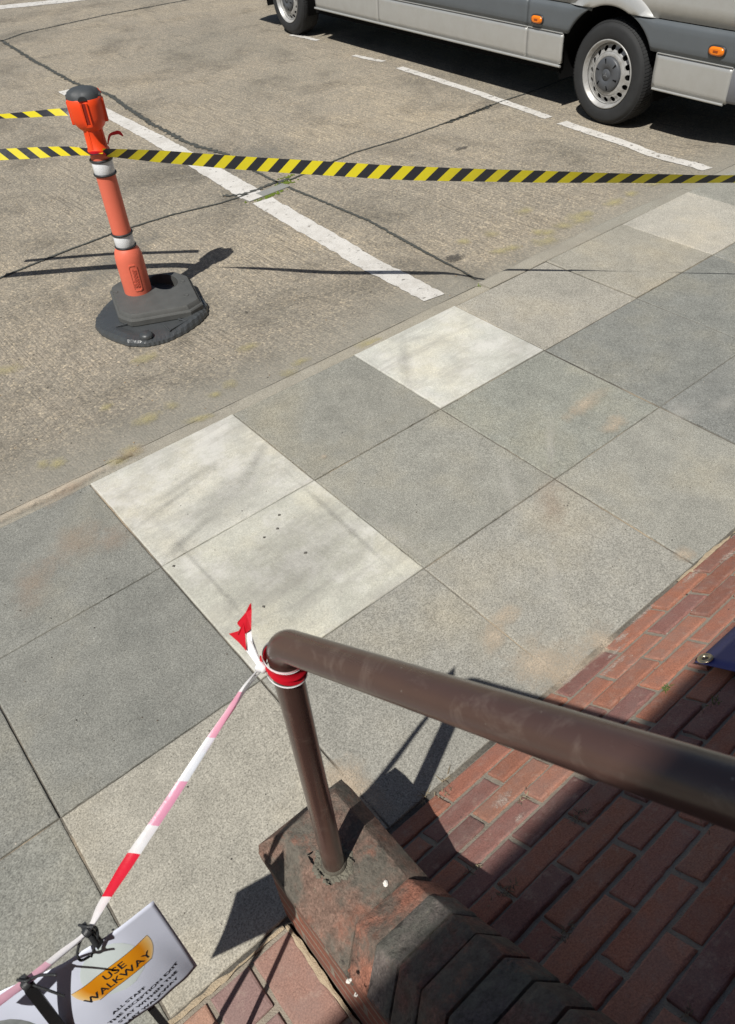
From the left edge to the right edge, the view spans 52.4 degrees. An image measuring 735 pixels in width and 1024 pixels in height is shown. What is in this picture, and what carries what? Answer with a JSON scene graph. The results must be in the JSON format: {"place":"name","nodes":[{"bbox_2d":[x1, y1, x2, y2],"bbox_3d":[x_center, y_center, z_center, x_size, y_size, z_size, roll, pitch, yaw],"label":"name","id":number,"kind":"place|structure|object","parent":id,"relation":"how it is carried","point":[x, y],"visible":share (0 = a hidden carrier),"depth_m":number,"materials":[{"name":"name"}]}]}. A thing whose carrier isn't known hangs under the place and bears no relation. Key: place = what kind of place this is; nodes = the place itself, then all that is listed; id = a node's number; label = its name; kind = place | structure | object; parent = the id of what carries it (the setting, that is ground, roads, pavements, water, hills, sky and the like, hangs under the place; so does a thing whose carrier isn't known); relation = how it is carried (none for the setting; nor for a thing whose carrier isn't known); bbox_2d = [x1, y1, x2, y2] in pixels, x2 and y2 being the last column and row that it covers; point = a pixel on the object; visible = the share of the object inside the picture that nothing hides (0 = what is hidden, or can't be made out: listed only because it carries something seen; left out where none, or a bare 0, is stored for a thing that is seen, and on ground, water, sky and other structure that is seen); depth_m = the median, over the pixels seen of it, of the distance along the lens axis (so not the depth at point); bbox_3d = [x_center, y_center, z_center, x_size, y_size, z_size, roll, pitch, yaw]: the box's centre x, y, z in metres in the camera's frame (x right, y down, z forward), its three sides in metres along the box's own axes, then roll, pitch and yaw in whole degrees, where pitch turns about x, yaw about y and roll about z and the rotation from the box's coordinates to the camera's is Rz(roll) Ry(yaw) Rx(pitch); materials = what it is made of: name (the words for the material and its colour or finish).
{"place":"outdoors","nodes":[
{"label":"outdoors","id":0,"kind":"place"},
{"bbox_2d":[0,170,734,1023],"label":"pavement","id":1,"kind":"structure","parent":0,"point":[126,668],"depth_m":2.50,"materials":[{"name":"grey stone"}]},
{"bbox_2d":[3,396,688,810],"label":"blown sand","id":2,"kind":"structure","parent":1,"relation":"on","point":[537,662],"depth_m":2.17,"materials":[{"name":"beige sand"}]},
{"bbox_2d":[0,0,734,514],"bbox_3d":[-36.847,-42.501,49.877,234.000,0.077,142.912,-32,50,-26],"label":"road","id":3,"kind":"structure","parent":0,"point":[208,72],"depth_m":5.09,"materials":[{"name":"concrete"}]},
{"bbox_2d":[65,85,207,347],"bbox_3d":[-1.181,-1.444,3.627,0.605,1.068,0.668,-32,50,-26],"label":"barrier post","id":4,"kind":"object","parent":3,"relation":"on","point":[142,308],"visible":1,"depth_m":3.83,"materials":[{"name":"orange plastic"}]},
{"bbox_2d":[0,108,69,118],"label":"hazard tape","id":5,"kind":"object","parent":4,"relation":"attached to","point":[52,112],"visible":0.92,"depth_m":3.51,"materials":[{"name":"yellow plastic"}]},
{"bbox_2d":[0,146,102,159],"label":"hazard tape","id":6,"kind":"object","parent":4,"relation":"attached to","point":[25,153],"visible":0.98,"depth_m":3.54,"materials":[{"name":"yellow plastic"}]},
{"bbox_2d":[88,131,122,154],"bbox_3d":[-1.236,-1.726,3.500,0.170,0.091,0.104,1,44,5],"label":"tape scrap","id":7,"kind":"object","parent":4,"relation":"attached to","point":[109,136],"visible":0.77,"depth_m":3.49,"materials":[{"name":"red plastic"}]},
{"bbox_2d":[103,148,734,182],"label":"hazard tape","id":8,"kind":"object","parent":4,"relation":"attached to","point":[346,169],"visible":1,"depth_m":3.30,"materials":[{"name":"yellow plastic"}]},
{"bbox_2d":[84,148,281,284],"bbox_3d":[-0.930,-1.552,4.437,2.073,0.080,4.423,-11,44,-7],"label":"grey road stain","id":9,"kind":"object","parent":3,"relation":"on","point":[255,150],"visible":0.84,"depth_m":4.52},
{"bbox_2d":[59,89,443,300],"bbox_3d":[-1.289,-2.647,5.609,0.224,0.076,5.768,-28,49,-23],"label":"white bay line","id":10,"kind":"object","parent":3,"relation":"on","point":[345,249],"visible":0.72,"depth_m":4.74,"materials":[{"name":"paint"}]},
{"bbox_2d":[243,183,288,201],"bbox_3d":[-0.697,-2.204,5.167,0.351,0.021,0.084,-35,52,-28],"label":"road marking","id":11,"kind":"object","parent":3,"relation":"on","point":[261,194],"visible":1,"depth_m":5.15,"materials":[{"name":"white paint"}]},
{"bbox_2d":[245,174,298,202],"bbox_3d":[-0.639,-2.254,5.204,0.175,0.005,0.572,17,47,20],"label":"moss","id":12,"kind":"object","parent":3,"relation":"on","point":[274,193],"visible":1,"depth_m":5.16,"materials":[{"name":"green plant"}]},
{"bbox_2d":[0,0,571,278],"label":"road joint","id":13,"kind":"object","parent":3,"relation":"on","point":[125,106],"visible":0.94,"depth_m":5.77,"materials":[{"name":"black asphalt"}]},
{"bbox_2d":[0,183,658,466],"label":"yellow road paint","id":14,"kind":"object","parent":3,"relation":"on","point":[149,417],"visible":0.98,"depth_m":3.64,"materials":[{"name":"yellow paint"}]},
{"bbox_2d":[245,146,466,312],"bbox_3d":[0.395,-1.820,4.637,0.888,0.050,2.847,19,48,22],"label":"dark road stain","id":15,"kind":"object","parent":3,"relation":"on","point":[453,259],"visible":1,"depth_m":4.29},
{"bbox_2d":[0,0,712,169],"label":"worn bay line","id":16,"kind":"object","parent":3,"relation":"on","point":[635,147],"visible":1,"depth_m":6.18,"materials":[{"name":"white paint"}]},
{"bbox_2d":[0,164,734,527],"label":"kerb","id":17,"kind":"structure","parent":3,"relation":"on","point":[524,266],"depth_m":3.43,"materials":[{"name":"concrete"}]},
{"bbox_2d":[0,64,734,930],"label":"grit","id":18,"kind":"object","parent":3,"relation":"on","point":[342,432],"visible":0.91,"depth_m":3.36,"materials":[{"name":"stone"}]},
{"bbox_2d":[267,0,734,124],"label":"parked van","id":19,"kind":"object","parent":3,"relation":"on","point":[619,61],"visible":1,"depth_m":5.68,"materials":[{"name":"silver metal"}]},
{"bbox_2d":[176,534,734,1023],"bbox_3d":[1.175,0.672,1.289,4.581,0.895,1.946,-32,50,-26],"label":"brick paving","id":20,"kind":"structure","parent":0,"point":[301,991],"depth_m":1.59,"materials":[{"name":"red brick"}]},
{"bbox_2d":[24,982,64,1023],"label":"stake","id":21,"kind":"object","parent":20,"relation":"on","point":[42,1004],"visible":1,"depth_m":0.98,"materials":[{"name":"black plastic"}]},
{"bbox_2d":[16,973,64,997],"bbox_3d":[-0.414,0.596,0.942,0.057,0.049,0.018,2,44,6],"label":"cable tie","id":22,"kind":"object","parent":21,"relation":"attached to","point":[24,980],"visible":1,"depth_m":0.94,"materials":[{"name":"black plastic"}]},
{"bbox_2d":[93,928,168,1023],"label":"stake","id":23,"kind":"object","parent":20,"relation":"on","point":[156,1014],"visible":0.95,"depth_m":1.20,"materials":[{"name":"black plastic"}]},
{"bbox_2d":[88,932,99,946],"bbox_3d":[-0.365,0.570,0.997,0.009,0.020,0.017,-32,50,-26],"label":"tape clip","id":24,"kind":"object","parent":23,"relation":"attached to","point":[93,940],"visible":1,"depth_m":0.99,"materials":[{"name":"black plastic"}]},
{"bbox_2d":[258,779,617,1023],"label":"wall","id":25,"kind":"structure","parent":20,"relation":"on","point":[387,930],"depth_m":1.30,"materials":[{"name":"brick"}]},
{"bbox_2d":[266,629,734,875],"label":"handrail","id":26,"kind":"object","parent":25,"relation":"on","point":[695,781],"visible":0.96,"depth_m":0.61,"materials":[{"name":"brown metal"}]},
{"bbox_2d":[0,604,307,1005],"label":"barrier tape","id":27,"kind":"object","parent":26,"relation":"attached to","point":[298,676],"visible":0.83,"depth_m":0.99,"materials":[{"name":"plastic"}]},
{"bbox_2d":[76,922,98,961],"bbox_3d":[-0.372,0.573,0.992,0.025,0.055,0.038,5,44,9],"label":"cable tie","id":28,"kind":"object","parent":27,"relation":"attached to","point":[86,932],"visible":1,"depth_m":0.99,"materials":[{"name":"black plastic"}]},
{"bbox_2d":[0,901,196,1023],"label":"notice","id":29,"kind":"object","parent":27,"relation":"hanging from","point":[137,965],"visible":0.98,"depth_m":1.06,"materials":[{"name":"plastic"}]},
{"bbox_2d":[168,531,734,1023],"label":"edge mortar","id":30,"kind":"object","parent":20,"relation":"on","point":[312,963],"visible":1,"depth_m":1.63,"materials":[{"name":"grey concrete"}]},
{"bbox_2d":[284,178,721,1022],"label":"joint weeds","id":31,"kind":"object","parent":20,"relation":"in","point":[568,822],"visible":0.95,"depth_m":1.61,"materials":[{"name":"green plant"}]},
{"bbox_2d":[495,553,729,819],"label":"lime flecks","id":32,"kind":"object","parent":20,"relation":"on","point":[604,672],"visible":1,"depth_m":2.14,"materials":[{"name":"white"}]},
{"bbox_2d":[695,627,734,671],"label":"banner","id":33,"kind":"object","parent":20,"relation":"on","point":[720,654],"visible":1,"depth_m":1.89,"materials":[{"name":"blue fabric"}]}
]}

